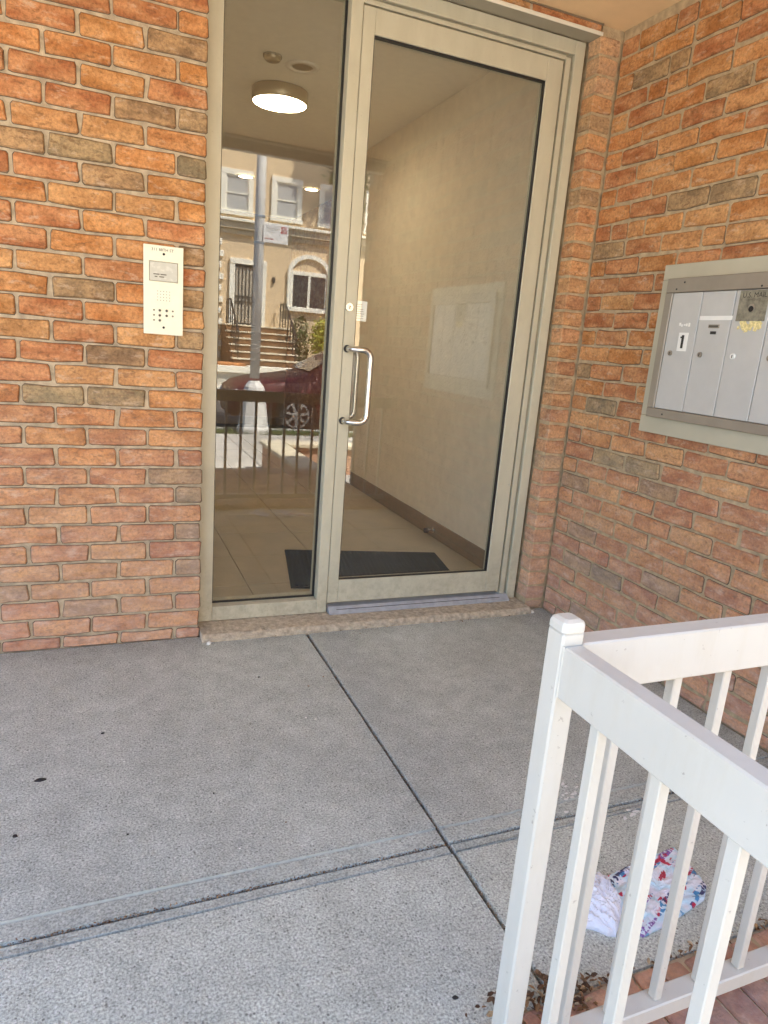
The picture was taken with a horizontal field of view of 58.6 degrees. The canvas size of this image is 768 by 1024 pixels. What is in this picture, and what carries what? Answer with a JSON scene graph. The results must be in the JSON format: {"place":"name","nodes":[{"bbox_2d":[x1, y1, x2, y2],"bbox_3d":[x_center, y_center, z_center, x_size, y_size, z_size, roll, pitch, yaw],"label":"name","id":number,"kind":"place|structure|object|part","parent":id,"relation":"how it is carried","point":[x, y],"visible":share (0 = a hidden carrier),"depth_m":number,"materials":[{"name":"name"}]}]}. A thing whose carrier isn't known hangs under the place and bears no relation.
{"place":"outdoors","nodes":[
{"label":"outdoors","id":0,"kind":"place"},
{"bbox_2d":[216,209,292,424],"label":"lobby back wall","id":1,"kind":"structure","parent":0,"point":[254,273],"depth_m":8.81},
{"bbox_2d":[198,423,480,636],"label":"lobby floor","id":2,"kind":"structure","parent":0,"point":[265,489],"depth_m":4.59,"materials":[{"name":"brown tile"}]},
{"bbox_2d":[285,550,449,587],"bbox_3d":[-0.073,0.297,3.636,0.872,0.012,0.605,2,14,-12],"label":"doormat","id":3,"kind":"object","parent":2,"relation":"on","point":[352,563],"visible":0.58,"depth_m":3.70,"materials":[{"name":"black"}]},
{"bbox_2d":[345,71,539,568],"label":"lobby wall","id":4,"kind":"structure","parent":2,"relation":"on","point":[446,188],"depth_m":4.18,"materials":[{"name":"paint"}]},
{"bbox_2d":[423,527,434,532],"bbox_3d":[0.284,0.115,4.317,0.065,0.038,0.038,-1,15,-22],"label":"door stopper","id":5,"kind":"object","parent":4,"relation":"attached to","point":[427,530],"depth_m":4.31,"materials":[{"name":"grey metal"}]},
{"bbox_2d":[0,608,767,1023],"bbox_3d":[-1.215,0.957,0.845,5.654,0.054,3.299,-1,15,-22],"label":"pavement","id":6,"kind":"structure","parent":0,"point":[194,766],"depth_m":1.74,"materials":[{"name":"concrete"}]},
{"bbox_2d":[34,778,45,781],"bbox_3d":[-0.918,0.715,1.828,0.031,0.003,0.017,3,14,-8],"label":"gum spot","id":7,"kind":"object","parent":6,"relation":"on","point":[40,779],"visible":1,"depth_m":1.83,"materials":[{"name":"black"}]},
{"bbox_2d":[0,652,640,941],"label":"paint chips","id":8,"kind":"object","parent":6,"relation":"on","point":[624,817],"visible":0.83,"depth_m":1.93,"materials":[{"name":"white"}]},
{"bbox_2d":[198,597,530,642],"bbox_3d":[-0.072,0.448,3.160,1.544,0.034,0.367,-1,15,-22],"label":"door sill","id":9,"kind":"structure","parent":6,"relation":"on","point":[251,628],"depth_m":2.98,"materials":[{"name":"stone"}]},
{"bbox_2d":[198,0,585,621],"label":"door frame","id":10,"kind":"object","parent":9,"relation":"on","point":[569,52],"visible":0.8,"depth_m":2.77,"materials":[{"name":"paint"}]},
{"bbox_2d":[326,5,563,602],"bbox_3d":[0.236,-0.733,2.945,0.879,2.317,0.184,-1,15,-22],"label":"glass door","id":11,"kind":"structure","parent":10,"relation":"attached to","point":[385,26],"depth_m":2.89,"materials":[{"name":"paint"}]},
{"bbox_2d":[356,301,366,321],"bbox_3d":[-0.095,-0.818,2.787,0.052,0.079,0.001,-1,15,-22],"label":"paper notice","id":12,"kind":"object","parent":11,"relation":"attached to","point":[361,310],"visible":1,"depth_m":2.79,"materials":[{"name":"white paper"}]},
{"bbox_2d":[326,591,508,614],"bbox_3d":[0.164,0.415,3.243,0.924,0.029,0.134,-1,15,-22],"label":"door threshold","id":13,"kind":"object","parent":9,"relation":"on","point":[359,606],"depth_m":3.19,"materials":[{"name":"metal"}]},
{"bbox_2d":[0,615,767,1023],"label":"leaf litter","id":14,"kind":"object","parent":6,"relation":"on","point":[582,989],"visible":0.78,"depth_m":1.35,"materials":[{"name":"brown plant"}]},
{"bbox_2d":[586,872,621,936],"bbox_3d":[0.498,0.875,1.556,0.083,0.042,0.185,9,14,19],"label":"plastic bag","id":15,"kind":"object","parent":6,"relation":"on","point":[604,915],"visible":0.84,"depth_m":1.51,"materials":[{"name":"white plastic"}]},
{"bbox_2d":[514,0,767,752],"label":"brick wall","id":16,"kind":"structure","parent":6,"relation":"on","point":[627,523],"depth_m":2.72,"materials":[{"name":"brick"}]},
{"bbox_2d":[444,0,602,42],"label":"brick lintel","id":17,"kind":"structure","parent":16,"relation":"attached to","point":[547,20],"depth_m":2.68,"materials":[{"name":"brick"}]},
{"bbox_2d":[639,255,767,455],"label":"mailbox unit","id":18,"kind":"object","parent":16,"relation":"attached to","point":[707,380],"visible":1,"depth_m":2.39,"materials":[{"name":"beige metal"}]},
{"bbox_3d":[1.090,-0.591,2.535,0.019,0.422,0.138,-1,15,-22],"label":"mailbox door","id":19,"kind":"part","parent":18,"relation":"part of","materials":[{"name":"silver metal"}]},
{"bbox_3d":[1.143,-0.555,2.406,0.019,0.422,0.143,-1,15,-22],"label":"mailbox door","id":20,"kind":"part","parent":18,"relation":"part of","materials":[{"name":"silver metal"}]},
{"bbox_3d":[1.195,-0.521,2.282,0.019,0.422,0.138,-1,15,-22],"label":"mailbox door","id":21,"kind":"part","parent":18,"relation":"part of","materials":[{"name":"silver metal"}]},
{"bbox_3d":[1.248,-0.486,2.155,0.019,0.422,0.138,-1,15,-22],"label":"mailbox door","id":22,"kind":"part","parent":18,"relation":"part of","materials":[{"name":"silver metal"}]},
{"bbox_2d":[608,847,705,937],"bbox_3d":[0.644,0.886,1.616,0.325,0.015,0.162,-4,16,-31],"label":"printed wrapper","id":23,"kind":"object","parent":6,"relation":"on","point":[660,886],"visible":0.56,"depth_m":1.61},
{"bbox_2d":[523,927,767,1023],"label":"brick paving","id":24,"kind":"structure","parent":0,"point":[747,1004],"depth_m":1.34,"materials":[{"name":"red brick"}]},
{"bbox_2d":[491,612,767,1023],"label":"railing","id":25,"kind":"object","parent":24,"relation":"on","point":[595,679],"visible":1,"depth_m":0.97,"materials":[{"name":"white paint"}]},
{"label":"ground","id":26,"kind":"structure","parent":0,"visible":0},
{"bbox_2d":[284,199,331,443],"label":"apartment building","id":27,"kind":"structure","parent":26,"relation":"on","point":[308,286],"depth_m":8.17,"materials":[{"name":"beige paint"}]},
{"bbox_2d":[0,0,208,653],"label":"brick wall","id":28,"kind":"structure","parent":27,"relation":"attached to","point":[103,129],"depth_m":2.34,"materials":[{"name":"brick"}]},
{"bbox_2d":[143,243,183,335],"bbox_3d":[-0.771,-0.772,2.393,0.132,0.296,0.030,-1,15,-22],"label":"intercom panel","id":29,"kind":"object","parent":28,"relation":"attached to","point":[162,290],"visible":1,"depth_m":2.38,"materials":[{"name":"paint"}]},
{"bbox_2d":[221,0,490,219],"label":"lobby ceiling","id":30,"kind":"structure","parent":27,"relation":"attached to","point":[284,159],"depth_m":4.18,"materials":[{"name":"beige paint"}]},
{"bbox_2d":[237,174,253,178],"bbox_3d":[-1.312,-3.181,6.495,0.166,0.009,0.166,-1,15,-22],"label":"downlight","id":31,"kind":"object","parent":30,"relation":"attached to","point":[245,176],"visible":1,"depth_m":6.49,"materials":[{"name":"beige plastic"}]},
{"bbox_2d":[263,51,281,63],"bbox_3d":[-0.596,-2.423,3.659,0.102,0.029,0.102,-1,15,-22],"label":"smoke detector","id":32,"kind":"object","parent":30,"relation":"attached to","point":[272,57],"visible":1,"depth_m":3.63,"materials":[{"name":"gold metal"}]},
{"bbox_2d":[252,80,307,112],"bbox_3d":[-0.634,-2.527,4.179,0.340,0.079,0.340,-1,15,-22],"label":"ceiling lamp","id":33,"kind":"object","parent":30,"relation":"attached to","point":[278,96],"visible":1,"depth_m":4.08,"materials":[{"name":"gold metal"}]},
{"bbox_2d":[285,59,319,74],"bbox_3d":[-0.449,-2.449,3.775,0.192,0.009,0.192,-1,15,-22],"label":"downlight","id":34,"kind":"object","parent":30,"relation":"attached to","point":[302,66],"visible":1,"depth_m":3.77,"materials":[{"name":"beige metal"}]},
{"bbox_2d":[303,187,319,191],"bbox_3d":[-0.723,-3.213,6.822,0.166,0.009,0.166,-1,15,-22],"label":"downlight","id":35,"kind":"object","parent":30,"relation":"attached to","point":[312,189],"visible":1,"depth_m":6.81,"materials":[{"name":"beige plastic"}]},
{"bbox_2d":[523,0,680,31],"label":"soffit","id":36,"kind":"structure","parent":27,"relation":"attached to","point":[623,15],"depth_m":2.65,"materials":[{"name":"paint"}]}
]}

